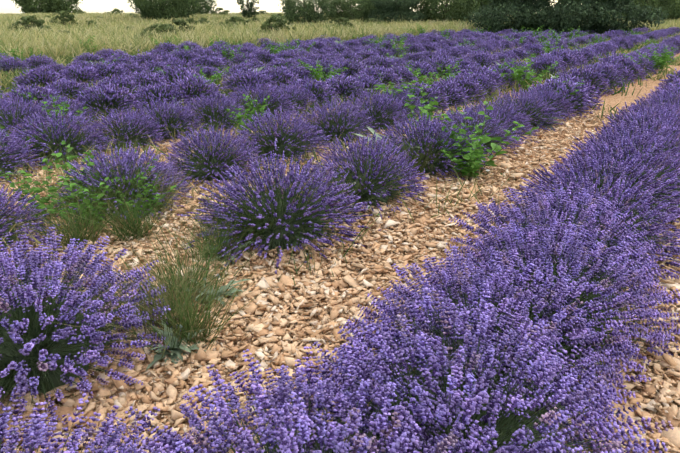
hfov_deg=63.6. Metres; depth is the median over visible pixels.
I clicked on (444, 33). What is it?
lavender bush
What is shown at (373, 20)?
meadow shrub
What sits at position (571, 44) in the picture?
lavender bush
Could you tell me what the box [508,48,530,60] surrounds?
lavender bush
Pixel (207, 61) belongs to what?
lavender bush
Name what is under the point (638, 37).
lavender bush
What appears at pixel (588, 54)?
lavender bush
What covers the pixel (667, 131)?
lavender bush
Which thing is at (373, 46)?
lavender bush
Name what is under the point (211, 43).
leafy weed
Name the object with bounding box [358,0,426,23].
tree
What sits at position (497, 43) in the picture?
lavender bush
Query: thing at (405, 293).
lavender bush
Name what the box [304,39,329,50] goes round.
lavender bush
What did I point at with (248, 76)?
lavender bush
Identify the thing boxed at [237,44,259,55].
lavender bush
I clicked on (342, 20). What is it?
meadow shrub
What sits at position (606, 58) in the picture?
lavender bush
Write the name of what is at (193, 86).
lavender bush
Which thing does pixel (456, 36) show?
lavender bush
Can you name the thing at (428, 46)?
lavender bush
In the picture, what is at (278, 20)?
meadow shrub
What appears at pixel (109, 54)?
lavender bush
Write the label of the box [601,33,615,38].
lavender bush
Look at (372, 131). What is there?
field thistle
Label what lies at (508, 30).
lavender bush
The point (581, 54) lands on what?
lavender bush
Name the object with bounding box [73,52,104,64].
lavender bush
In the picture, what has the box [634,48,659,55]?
lavender bush
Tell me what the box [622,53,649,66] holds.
lavender bush
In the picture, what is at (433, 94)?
lavender bush
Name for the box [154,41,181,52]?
lavender bush
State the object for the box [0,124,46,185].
lavender bush
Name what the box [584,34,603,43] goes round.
lavender bush
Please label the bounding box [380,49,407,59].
leafy field weed
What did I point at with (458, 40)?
lavender bush
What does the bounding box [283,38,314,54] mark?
leafy field weed
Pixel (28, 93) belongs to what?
leafy field weed
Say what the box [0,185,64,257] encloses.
lavender bush
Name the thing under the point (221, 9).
meadow shrub
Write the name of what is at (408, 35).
lavender bush
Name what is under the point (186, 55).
lavender bush
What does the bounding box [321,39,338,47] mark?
lavender bush
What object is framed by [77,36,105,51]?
leafy field weed
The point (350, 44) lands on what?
lavender bush
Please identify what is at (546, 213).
lavender bush
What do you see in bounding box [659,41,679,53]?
lavender bush
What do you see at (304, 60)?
lavender bush
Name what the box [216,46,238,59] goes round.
lavender bush
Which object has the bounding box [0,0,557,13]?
sky
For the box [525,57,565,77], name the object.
lavender bush
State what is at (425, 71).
lavender bush
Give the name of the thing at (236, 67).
lavender bush
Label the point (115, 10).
meadow shrub
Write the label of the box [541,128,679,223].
lavender bush
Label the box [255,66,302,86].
lavender bush
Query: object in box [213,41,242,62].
leafy field weed
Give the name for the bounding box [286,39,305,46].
lavender bush
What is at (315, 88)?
lavender bush
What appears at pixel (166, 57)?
lavender bush
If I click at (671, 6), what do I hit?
tree
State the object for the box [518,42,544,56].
lavender bush
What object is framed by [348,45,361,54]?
lavender bush
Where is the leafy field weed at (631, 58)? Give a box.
[610,52,643,63]
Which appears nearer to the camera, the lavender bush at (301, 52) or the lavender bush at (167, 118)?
the lavender bush at (167, 118)
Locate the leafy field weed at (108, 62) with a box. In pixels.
[90,54,121,64]
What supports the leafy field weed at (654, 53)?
on the terrain ground at (628, 97)
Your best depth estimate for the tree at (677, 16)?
49.15 m
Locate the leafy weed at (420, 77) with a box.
[405,66,454,86]
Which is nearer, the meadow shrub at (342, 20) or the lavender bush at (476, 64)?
the lavender bush at (476, 64)
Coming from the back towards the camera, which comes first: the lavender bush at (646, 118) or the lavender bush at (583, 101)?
the lavender bush at (583, 101)
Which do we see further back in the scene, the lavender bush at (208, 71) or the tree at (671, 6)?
the tree at (671, 6)
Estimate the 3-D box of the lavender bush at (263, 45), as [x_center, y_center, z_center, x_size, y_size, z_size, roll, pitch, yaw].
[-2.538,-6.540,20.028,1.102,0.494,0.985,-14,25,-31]
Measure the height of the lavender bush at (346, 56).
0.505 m
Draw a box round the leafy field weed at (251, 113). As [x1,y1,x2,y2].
[224,94,269,128]
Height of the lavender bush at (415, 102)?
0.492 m
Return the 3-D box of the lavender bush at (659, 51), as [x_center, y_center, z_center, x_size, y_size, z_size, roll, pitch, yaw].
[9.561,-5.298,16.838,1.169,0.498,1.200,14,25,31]
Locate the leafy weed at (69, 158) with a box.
[51,140,114,200]
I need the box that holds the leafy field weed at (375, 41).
[364,35,386,45]
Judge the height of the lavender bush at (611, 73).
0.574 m
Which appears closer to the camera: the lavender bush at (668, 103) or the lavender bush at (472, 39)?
the lavender bush at (668, 103)
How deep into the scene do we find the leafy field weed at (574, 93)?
8.47 m
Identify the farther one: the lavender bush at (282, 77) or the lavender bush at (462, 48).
the lavender bush at (462, 48)
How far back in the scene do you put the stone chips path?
3.05 m
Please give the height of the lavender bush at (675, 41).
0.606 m
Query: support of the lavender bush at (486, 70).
on the terrain ground at (628, 97)
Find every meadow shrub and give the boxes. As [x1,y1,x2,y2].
[7,15,47,30]
[49,10,77,25]
[107,8,123,13]
[134,31,159,39]
[142,23,176,35]
[162,18,194,32]
[179,18,197,25]
[197,17,211,24]
[212,8,231,13]
[225,16,248,24]
[246,17,259,21]
[261,14,294,34]
[327,17,355,28]
[361,18,380,23]
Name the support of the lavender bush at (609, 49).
on the terrain ground at (628, 97)
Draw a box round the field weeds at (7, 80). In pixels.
[0,30,679,376]
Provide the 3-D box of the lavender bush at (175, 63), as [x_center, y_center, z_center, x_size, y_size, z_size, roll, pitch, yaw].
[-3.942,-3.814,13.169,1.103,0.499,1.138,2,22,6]
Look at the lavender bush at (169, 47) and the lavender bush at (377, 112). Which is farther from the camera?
the lavender bush at (169, 47)
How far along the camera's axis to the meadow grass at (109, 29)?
26.29 m
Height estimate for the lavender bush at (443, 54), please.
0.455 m
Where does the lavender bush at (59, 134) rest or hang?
on the terrain ground at (628, 97)
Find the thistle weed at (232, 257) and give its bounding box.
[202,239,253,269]
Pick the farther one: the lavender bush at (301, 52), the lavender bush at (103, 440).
the lavender bush at (301, 52)
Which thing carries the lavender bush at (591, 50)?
on the terrain ground at (628, 97)
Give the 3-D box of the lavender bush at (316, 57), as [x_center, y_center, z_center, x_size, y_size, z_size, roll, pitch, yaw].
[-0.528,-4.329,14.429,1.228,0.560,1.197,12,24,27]
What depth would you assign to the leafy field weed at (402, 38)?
23.45 m
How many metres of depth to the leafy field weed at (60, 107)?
6.94 m
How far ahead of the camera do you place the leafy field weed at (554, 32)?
23.51 m
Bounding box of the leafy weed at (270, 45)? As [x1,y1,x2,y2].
[262,38,290,49]
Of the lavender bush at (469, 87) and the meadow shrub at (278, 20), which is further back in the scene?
the meadow shrub at (278, 20)
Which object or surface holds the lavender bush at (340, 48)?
on the terrain ground at (628, 97)
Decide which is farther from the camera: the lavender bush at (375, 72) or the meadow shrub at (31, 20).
the meadow shrub at (31, 20)
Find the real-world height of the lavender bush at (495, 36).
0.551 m
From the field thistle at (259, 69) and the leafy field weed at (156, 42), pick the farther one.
the leafy field weed at (156, 42)
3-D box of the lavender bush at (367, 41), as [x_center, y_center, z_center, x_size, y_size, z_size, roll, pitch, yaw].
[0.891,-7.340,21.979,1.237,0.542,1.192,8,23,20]
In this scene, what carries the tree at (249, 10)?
on the terrain ground at (628, 97)
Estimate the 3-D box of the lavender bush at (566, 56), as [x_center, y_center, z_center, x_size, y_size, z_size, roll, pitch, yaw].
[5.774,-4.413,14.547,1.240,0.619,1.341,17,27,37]
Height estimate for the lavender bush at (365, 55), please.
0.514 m
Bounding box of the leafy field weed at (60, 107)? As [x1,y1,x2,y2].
[41,94,89,125]
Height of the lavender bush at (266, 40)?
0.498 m
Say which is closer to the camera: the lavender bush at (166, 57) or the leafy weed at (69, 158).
the leafy weed at (69, 158)
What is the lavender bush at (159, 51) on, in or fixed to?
on the terrain ground at (628, 97)
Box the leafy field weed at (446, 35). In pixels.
[435,28,449,37]
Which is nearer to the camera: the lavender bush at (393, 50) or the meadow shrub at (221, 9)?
the lavender bush at (393, 50)
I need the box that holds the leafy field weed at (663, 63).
[654,47,679,69]
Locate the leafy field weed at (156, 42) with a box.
[148,36,172,44]
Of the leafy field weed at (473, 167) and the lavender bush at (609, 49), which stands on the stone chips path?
the leafy field weed at (473, 167)
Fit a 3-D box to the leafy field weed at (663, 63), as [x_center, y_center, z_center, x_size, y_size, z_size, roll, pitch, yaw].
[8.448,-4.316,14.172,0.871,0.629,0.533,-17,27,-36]
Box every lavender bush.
[0,53,12,63]
[0,56,29,74]
[0,83,67,110]
[0,93,56,137]
[0,107,116,169]
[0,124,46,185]
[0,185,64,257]
[0,227,180,428]
[0,392,191,452]
[12,66,71,89]
[15,94,97,129]
[22,54,58,69]
[36,61,66,73]
[40,435,220,452]
[44,78,92,103]
[50,140,194,218]
[56,63,103,87]
[65,60,94,70]
[72,82,147,120]
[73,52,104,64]
[82,105,173,150]
[87,60,131,83]
[93,74,143,94]
[95,48,112,58]
[100,49,132,61]
[102,53,140,67]
[111,62,154,81]
[117,345,498,452]
[120,68,169,89]
[126,80,191,111]
[127,97,208,143]
[130,50,166,67]
[135,60,169,73]
[148,48,171,54]
[149,65,199,86]
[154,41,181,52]
[157,52,181,62]
[160,116,265,190]
[161,72,225,111]
[163,57,196,70]
[165,48,200,62]
[176,41,201,49]
[176,84,248,136]
[177,139,384,273]
[188,46,206,52]
[189,52,225,70]
[192,64,228,81]
[194,48,221,59]
[208,42,229,50]
[211,56,233,67]
[212,40,232,47]
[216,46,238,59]
[217,81,302,121]
[219,67,275,97]
[220,62,256,77]
[229,52,260,65]
[229,105,332,164]
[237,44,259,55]
[240,41,257,49]
[240,59,272,70]
[248,48,279,65]
[254,37,269,45]
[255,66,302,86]
[259,287,673,452]
[260,41,279,48]
[262,81,320,114]
[268,56,301,69]
[274,49,302,60]
[275,65,316,87]
[278,41,302,51]
[284,76,343,110]
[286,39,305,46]
[288,46,310,58]
[288,56,313,68]
[292,97,379,149]
[299,43,316,51]
[299,58,347,82]
[303,51,338,63]
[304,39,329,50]
[308,48,331,57]
[308,130,428,219]
[313,37,329,42]
[318,53,340,63]
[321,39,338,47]
[321,74,368,101]
[323,47,338,55]
[327,36,342,41]
[327,43,351,54]
[329,56,367,79]
[333,246,650,450]
[336,50,363,62]
[339,39,361,47]
[343,88,410,132]
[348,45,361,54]
[352,73,388,97]
[353,37,373,44]
[353,63,406,89]
[354,49,379,61]
[357,45,373,52]
[359,54,399,72]
[366,42,382,48]
[367,87,425,121]
[368,109,488,180]
[370,47,394,58]
[377,40,397,48]
[378,34,401,42]
[382,37,397,43]
[387,46,405,56]
[387,66,418,84]
[387,81,450,113]
[388,56,406,67]
[397,59,439,82]
[398,42,426,52]
[399,32,417,39]
[400,50,428,62]
[402,38,420,45]
[413,50,439,58]
[414,32,428,37]
[415,37,431,43]
[417,41,437,51]
[421,33,442,42]
[422,53,461,78]
[423,78,474,107]
[427,103,524,159]
[430,42,440,49]
[432,41,448,49]
[432,213,679,405]
[435,45,467,58]
[435,50,455,58]
[436,73,486,102]
[437,30,452,36]
[441,39,457,46]
[445,56,475,70]
[446,177,678,320]
[450,34,462,38]
[451,37,471,45]
[451,44,478,51]
[452,45,471,56]
[454,69,502,96]
[454,92,539,145]
[455,64,508,90]
[458,32,473,37]
[461,51,497,66]
[462,37,480,46]
[463,48,502,63]
[464,59,479,66]
[468,31,482,38]
[475,43,498,52]
[479,41,502,51]
[482,39,505,49]
[482,64,522,88]
[484,86,564,131]
[489,34,504,40]
[494,52,513,62]
[494,58,536,84]
[496,39,515,48]
[498,49,520,60]
[499,169,679,287]
[502,28,516,32]
[506,32,521,39]
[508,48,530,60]
[509,146,679,239]
[510,39,520,47]
[514,39,532,45]
[515,47,532,55]
[517,31,530,37]
[517,80,577,121]
[518,35,538,43]
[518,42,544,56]
[522,75,595,116]
[524,52,568,71]
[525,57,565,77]
[534,35,548,41]
[535,41,557,51]
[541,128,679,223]
[543,41,561,49]
[545,48,579,70]
[547,38,569,49]
[548,75,603,109]
[549,50,586,67]
[550,64,613,96]
[555,110,679,197]
[561,36,579,46]
[561,39,578,49]
[567,48,589,66]
[574,37,590,44]
[575,48,598,63]
[578,45,601,56]
[582,62,631,91]
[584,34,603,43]
[586,44,607,56]
[586,116,679,181]
[588,102,679,152]
[591,42,616,54]
[593,51,642,71]
[599,42,619,52]
[600,57,649,80]
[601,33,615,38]
[603,90,679,131]
[604,30,621,38]
[607,41,626,50]
[609,37,635,50]
[609,61,637,82]
[610,36,634,46]
[619,84,679,115]
[621,50,659,69]
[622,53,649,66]
[625,34,644,42]
[625,37,641,44]
[631,56,658,74]
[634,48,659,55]
[637,46,667,61]
[641,32,659,40]
[642,77,679,102]
[644,43,675,58]
[644,100,679,116]
[649,29,665,37]
[654,68,679,89]
[656,43,675,54]
[659,37,679,51]
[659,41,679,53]
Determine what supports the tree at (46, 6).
on the terrain ground at (628, 97)
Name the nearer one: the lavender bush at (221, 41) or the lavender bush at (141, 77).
the lavender bush at (141, 77)
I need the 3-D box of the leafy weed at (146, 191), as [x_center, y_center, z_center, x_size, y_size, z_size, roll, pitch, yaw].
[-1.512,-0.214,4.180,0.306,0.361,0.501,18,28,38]
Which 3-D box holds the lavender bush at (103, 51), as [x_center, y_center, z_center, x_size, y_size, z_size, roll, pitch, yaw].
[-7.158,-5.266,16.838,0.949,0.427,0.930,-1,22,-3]
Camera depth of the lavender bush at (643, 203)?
3.45 m
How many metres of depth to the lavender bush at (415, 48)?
18.53 m
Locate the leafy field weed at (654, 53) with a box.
[636,43,678,69]
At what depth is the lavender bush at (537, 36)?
23.87 m
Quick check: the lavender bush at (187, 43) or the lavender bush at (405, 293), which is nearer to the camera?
the lavender bush at (405, 293)
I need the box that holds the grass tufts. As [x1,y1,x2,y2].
[0,94,540,360]
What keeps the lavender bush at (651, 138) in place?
on the terrain ground at (628, 97)
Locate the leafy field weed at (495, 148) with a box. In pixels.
[431,101,538,172]
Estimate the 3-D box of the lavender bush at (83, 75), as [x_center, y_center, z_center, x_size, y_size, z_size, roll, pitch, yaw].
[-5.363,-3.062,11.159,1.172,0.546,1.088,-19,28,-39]
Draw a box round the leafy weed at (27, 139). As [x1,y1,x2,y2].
[0,119,43,154]
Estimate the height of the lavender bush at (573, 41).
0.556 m
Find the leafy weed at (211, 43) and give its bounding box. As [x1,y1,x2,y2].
[208,36,220,45]
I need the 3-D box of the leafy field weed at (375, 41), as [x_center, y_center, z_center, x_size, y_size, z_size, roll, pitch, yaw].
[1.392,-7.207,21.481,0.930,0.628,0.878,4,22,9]
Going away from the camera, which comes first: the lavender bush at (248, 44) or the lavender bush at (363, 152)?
the lavender bush at (363, 152)
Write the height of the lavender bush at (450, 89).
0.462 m
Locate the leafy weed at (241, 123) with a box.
[227,108,253,133]
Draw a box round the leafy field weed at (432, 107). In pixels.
[404,86,463,134]
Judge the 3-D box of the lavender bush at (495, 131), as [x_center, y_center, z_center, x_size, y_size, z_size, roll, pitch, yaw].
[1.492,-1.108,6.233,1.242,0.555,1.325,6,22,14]
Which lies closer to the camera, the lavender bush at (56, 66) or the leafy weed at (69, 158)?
the leafy weed at (69, 158)
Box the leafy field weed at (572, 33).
[566,26,587,37]
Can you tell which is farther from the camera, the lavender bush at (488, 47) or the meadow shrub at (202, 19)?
the meadow shrub at (202, 19)
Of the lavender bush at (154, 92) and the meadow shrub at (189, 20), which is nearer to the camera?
the lavender bush at (154, 92)
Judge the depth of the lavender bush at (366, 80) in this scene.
10.22 m
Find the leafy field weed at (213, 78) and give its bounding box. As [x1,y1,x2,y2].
[193,65,229,86]
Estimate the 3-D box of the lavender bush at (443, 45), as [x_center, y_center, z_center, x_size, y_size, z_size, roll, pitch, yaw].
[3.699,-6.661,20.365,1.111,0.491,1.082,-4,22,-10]
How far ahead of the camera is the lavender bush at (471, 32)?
25.94 m
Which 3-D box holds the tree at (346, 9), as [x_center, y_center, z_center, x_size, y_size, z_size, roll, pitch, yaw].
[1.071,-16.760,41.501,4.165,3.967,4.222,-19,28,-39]
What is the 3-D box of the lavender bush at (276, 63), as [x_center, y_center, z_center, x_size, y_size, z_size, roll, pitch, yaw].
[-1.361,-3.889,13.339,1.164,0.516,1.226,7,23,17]
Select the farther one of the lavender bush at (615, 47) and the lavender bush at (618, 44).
the lavender bush at (618, 44)
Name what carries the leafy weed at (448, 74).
on the terrain ground at (628, 97)
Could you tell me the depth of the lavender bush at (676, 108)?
6.95 m
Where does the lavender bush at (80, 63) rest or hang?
on the terrain ground at (628, 97)
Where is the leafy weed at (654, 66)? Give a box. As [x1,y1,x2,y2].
[638,52,668,68]
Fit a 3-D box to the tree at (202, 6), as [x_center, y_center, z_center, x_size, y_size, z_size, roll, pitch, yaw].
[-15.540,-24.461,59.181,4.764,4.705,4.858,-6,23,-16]
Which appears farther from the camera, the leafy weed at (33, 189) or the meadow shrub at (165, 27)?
the meadow shrub at (165, 27)
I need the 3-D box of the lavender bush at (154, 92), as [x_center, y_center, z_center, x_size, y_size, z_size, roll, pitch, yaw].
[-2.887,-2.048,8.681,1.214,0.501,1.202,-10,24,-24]
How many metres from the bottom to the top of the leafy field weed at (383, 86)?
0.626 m
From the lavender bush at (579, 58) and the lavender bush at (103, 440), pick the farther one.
the lavender bush at (579, 58)
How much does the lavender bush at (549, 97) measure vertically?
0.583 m
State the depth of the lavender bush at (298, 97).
8.58 m
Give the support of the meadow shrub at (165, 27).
on the terrain ground at (628, 97)
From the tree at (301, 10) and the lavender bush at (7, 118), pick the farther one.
the tree at (301, 10)
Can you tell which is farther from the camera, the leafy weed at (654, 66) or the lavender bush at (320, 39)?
the lavender bush at (320, 39)
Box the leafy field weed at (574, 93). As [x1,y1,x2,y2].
[527,75,584,99]
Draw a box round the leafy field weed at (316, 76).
[298,59,347,82]
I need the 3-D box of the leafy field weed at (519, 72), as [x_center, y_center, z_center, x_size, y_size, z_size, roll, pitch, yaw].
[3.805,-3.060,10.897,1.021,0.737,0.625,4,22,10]
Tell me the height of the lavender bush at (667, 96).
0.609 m
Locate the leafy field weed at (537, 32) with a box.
[530,25,550,36]
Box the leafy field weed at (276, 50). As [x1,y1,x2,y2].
[264,43,286,54]
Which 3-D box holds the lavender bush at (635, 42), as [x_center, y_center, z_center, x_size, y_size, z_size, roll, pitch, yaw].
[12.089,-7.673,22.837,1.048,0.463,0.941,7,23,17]
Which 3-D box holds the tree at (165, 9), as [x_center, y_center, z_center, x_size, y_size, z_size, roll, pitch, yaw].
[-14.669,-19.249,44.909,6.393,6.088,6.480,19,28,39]
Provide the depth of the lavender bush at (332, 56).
14.96 m
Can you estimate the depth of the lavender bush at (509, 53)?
16.18 m
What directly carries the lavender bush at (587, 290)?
on the terrain ground at (628, 97)
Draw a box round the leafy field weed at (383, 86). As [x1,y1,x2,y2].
[374,75,437,105]
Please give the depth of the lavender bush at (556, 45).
19.65 m
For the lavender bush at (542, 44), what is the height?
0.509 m
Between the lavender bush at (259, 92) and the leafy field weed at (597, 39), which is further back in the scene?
the leafy field weed at (597, 39)
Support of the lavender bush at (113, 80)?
on the terrain ground at (628, 97)
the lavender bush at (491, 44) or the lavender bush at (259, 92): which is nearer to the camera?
the lavender bush at (259, 92)
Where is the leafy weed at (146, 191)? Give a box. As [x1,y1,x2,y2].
[106,173,176,215]
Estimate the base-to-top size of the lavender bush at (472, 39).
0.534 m
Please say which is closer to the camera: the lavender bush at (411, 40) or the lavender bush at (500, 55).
the lavender bush at (500, 55)
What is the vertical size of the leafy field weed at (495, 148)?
0.702 m
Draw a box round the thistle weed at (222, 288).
[179,274,250,304]
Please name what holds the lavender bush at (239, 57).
on the terrain ground at (628, 97)
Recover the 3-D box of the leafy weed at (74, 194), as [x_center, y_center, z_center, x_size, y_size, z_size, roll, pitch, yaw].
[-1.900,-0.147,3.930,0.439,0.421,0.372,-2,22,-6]
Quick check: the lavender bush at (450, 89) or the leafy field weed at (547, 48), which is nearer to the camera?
the lavender bush at (450, 89)
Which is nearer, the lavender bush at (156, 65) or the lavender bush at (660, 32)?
the lavender bush at (156, 65)
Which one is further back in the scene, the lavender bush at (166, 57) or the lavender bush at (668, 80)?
the lavender bush at (166, 57)
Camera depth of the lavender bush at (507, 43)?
20.27 m
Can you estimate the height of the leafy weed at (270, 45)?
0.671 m
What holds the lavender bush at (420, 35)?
on the terrain ground at (628, 97)
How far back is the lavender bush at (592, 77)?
10.48 m
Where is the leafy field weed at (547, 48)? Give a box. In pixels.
[541,37,563,54]
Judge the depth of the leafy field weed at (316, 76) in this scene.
11.23 m
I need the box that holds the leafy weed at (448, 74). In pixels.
[437,59,472,78]
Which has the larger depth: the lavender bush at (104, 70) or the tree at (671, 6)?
the tree at (671, 6)
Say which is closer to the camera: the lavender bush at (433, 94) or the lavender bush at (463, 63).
the lavender bush at (433, 94)
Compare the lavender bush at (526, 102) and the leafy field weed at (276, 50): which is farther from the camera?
the leafy field weed at (276, 50)
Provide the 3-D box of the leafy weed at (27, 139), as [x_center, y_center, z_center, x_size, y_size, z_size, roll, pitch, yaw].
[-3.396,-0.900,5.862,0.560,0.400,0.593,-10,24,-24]
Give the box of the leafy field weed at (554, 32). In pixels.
[539,28,563,40]
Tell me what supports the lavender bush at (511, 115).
on the terrain ground at (628, 97)
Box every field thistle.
[237,60,264,73]
[356,123,420,170]
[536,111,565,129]
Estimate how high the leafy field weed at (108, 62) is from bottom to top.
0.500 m
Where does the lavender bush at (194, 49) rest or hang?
on the terrain ground at (628, 97)
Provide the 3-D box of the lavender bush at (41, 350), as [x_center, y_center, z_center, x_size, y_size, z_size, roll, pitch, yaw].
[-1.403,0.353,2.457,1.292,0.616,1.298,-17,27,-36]
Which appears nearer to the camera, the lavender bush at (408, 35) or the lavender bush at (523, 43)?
the lavender bush at (523, 43)
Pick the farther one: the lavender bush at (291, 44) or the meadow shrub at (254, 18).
the meadow shrub at (254, 18)
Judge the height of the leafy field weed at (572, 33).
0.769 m
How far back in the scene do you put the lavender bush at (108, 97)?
7.99 m
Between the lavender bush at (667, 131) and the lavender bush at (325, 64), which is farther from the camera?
the lavender bush at (325, 64)
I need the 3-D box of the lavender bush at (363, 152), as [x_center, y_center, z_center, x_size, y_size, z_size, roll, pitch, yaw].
[0.181,-0.494,4.647,1.094,0.588,1.174,17,27,36]
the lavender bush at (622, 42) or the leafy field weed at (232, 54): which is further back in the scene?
the lavender bush at (622, 42)
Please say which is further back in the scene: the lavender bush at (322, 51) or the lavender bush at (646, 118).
the lavender bush at (322, 51)
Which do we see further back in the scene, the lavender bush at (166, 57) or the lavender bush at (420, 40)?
the lavender bush at (420, 40)
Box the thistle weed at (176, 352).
[144,320,206,375]
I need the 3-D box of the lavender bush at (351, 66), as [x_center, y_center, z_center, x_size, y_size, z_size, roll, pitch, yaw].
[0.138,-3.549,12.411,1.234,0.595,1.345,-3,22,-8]
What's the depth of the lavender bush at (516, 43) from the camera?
20.96 m
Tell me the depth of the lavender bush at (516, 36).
25.46 m
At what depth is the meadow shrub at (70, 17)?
35.48 m
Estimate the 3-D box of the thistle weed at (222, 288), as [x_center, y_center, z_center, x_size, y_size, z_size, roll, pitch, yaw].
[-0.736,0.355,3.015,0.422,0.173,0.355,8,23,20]
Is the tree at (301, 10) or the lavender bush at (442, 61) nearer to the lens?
the lavender bush at (442, 61)
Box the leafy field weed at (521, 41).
[505,34,527,46]
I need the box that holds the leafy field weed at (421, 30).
[410,23,428,34]
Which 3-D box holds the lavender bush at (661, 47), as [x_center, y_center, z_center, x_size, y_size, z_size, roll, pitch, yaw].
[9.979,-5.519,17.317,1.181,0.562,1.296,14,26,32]
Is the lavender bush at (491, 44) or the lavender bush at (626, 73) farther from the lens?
the lavender bush at (491, 44)
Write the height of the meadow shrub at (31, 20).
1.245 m
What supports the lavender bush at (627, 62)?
on the terrain ground at (628, 97)
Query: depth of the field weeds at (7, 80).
7.95 m
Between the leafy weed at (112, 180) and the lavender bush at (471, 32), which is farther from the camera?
the lavender bush at (471, 32)
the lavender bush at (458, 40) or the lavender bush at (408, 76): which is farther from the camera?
the lavender bush at (458, 40)
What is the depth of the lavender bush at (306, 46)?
19.02 m
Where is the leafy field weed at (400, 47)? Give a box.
[390,36,411,57]
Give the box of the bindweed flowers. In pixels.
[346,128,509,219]
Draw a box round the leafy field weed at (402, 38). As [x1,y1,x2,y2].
[395,34,407,41]
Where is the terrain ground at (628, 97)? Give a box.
[0,53,679,452]
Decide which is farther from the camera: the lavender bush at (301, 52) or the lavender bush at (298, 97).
the lavender bush at (301, 52)
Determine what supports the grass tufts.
on the terrain ground at (628, 97)
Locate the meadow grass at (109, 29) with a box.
[0,12,679,60]
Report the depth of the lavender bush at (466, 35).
25.42 m
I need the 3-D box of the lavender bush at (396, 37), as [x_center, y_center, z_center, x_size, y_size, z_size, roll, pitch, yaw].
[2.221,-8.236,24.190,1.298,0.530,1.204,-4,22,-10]
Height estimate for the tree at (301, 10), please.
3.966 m
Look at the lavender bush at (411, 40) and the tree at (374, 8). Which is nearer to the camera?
the lavender bush at (411, 40)
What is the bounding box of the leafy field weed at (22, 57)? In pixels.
[2,46,24,60]
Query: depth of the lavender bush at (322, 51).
16.88 m
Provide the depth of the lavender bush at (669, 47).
19.08 m
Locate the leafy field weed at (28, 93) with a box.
[14,91,59,102]
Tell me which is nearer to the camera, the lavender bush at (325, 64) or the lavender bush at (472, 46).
the lavender bush at (325, 64)
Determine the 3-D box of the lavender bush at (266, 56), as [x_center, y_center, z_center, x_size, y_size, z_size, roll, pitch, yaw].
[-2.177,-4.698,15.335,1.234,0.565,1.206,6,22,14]
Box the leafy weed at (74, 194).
[34,177,108,231]
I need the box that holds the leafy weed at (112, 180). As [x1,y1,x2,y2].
[74,150,157,192]
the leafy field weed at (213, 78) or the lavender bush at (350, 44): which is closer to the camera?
the leafy field weed at (213, 78)
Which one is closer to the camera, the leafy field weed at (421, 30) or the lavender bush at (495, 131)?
the lavender bush at (495, 131)
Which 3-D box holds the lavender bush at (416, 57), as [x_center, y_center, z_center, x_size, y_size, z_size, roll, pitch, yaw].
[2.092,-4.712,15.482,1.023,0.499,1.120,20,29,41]
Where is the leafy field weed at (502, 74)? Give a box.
[489,58,533,83]
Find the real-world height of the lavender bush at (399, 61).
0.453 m
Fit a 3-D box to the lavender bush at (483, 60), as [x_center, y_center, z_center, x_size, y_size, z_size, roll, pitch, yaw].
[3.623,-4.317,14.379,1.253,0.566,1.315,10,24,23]
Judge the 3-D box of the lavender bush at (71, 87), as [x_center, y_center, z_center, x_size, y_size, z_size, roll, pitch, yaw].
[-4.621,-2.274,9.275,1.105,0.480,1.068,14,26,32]
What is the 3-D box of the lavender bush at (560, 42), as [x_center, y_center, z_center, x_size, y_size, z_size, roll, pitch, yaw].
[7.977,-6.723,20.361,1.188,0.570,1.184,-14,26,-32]
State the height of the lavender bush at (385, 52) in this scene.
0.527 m
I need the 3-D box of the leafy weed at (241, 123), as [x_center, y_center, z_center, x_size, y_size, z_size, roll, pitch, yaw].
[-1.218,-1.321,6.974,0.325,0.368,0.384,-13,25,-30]
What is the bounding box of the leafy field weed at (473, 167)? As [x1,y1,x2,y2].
[441,129,489,180]
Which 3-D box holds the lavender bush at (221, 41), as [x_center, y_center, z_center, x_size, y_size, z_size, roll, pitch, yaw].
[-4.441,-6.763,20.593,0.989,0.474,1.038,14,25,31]
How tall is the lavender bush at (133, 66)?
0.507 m
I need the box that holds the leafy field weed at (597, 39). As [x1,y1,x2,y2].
[588,33,606,44]
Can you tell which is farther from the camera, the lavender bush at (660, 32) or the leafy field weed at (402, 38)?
the lavender bush at (660, 32)
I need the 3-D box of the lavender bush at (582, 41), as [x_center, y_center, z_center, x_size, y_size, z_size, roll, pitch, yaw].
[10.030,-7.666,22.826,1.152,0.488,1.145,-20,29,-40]
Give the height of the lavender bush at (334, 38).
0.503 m
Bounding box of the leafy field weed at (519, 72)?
[505,54,557,91]
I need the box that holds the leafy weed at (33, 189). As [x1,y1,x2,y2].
[0,158,92,217]
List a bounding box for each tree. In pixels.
[11,0,82,13]
[127,0,200,19]
[179,0,217,14]
[236,0,259,17]
[278,0,338,24]
[325,0,373,21]
[354,1,412,13]
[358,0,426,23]
[412,0,481,22]
[461,0,581,33]
[474,0,493,11]
[528,0,668,34]
[621,0,679,21]
[644,1,679,19]
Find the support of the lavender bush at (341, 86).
on the terrain ground at (628, 97)
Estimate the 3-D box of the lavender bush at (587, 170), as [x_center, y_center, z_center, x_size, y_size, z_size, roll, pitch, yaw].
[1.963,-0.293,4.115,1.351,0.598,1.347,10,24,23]
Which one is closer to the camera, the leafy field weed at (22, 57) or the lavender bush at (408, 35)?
the leafy field weed at (22, 57)
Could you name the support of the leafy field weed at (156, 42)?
on the terrain ground at (628, 97)
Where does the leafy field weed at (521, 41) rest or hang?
on the terrain ground at (628, 97)
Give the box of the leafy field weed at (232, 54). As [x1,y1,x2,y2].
[229,48,244,63]
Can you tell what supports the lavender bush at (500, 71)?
on the terrain ground at (628, 97)
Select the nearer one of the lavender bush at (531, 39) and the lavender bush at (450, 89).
the lavender bush at (450, 89)
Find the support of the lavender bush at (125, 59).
on the terrain ground at (628, 97)
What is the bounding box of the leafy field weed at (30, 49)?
[29,46,42,55]
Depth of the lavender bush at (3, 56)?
14.46 m
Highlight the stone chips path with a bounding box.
[0,102,679,452]
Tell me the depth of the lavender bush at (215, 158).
5.18 m

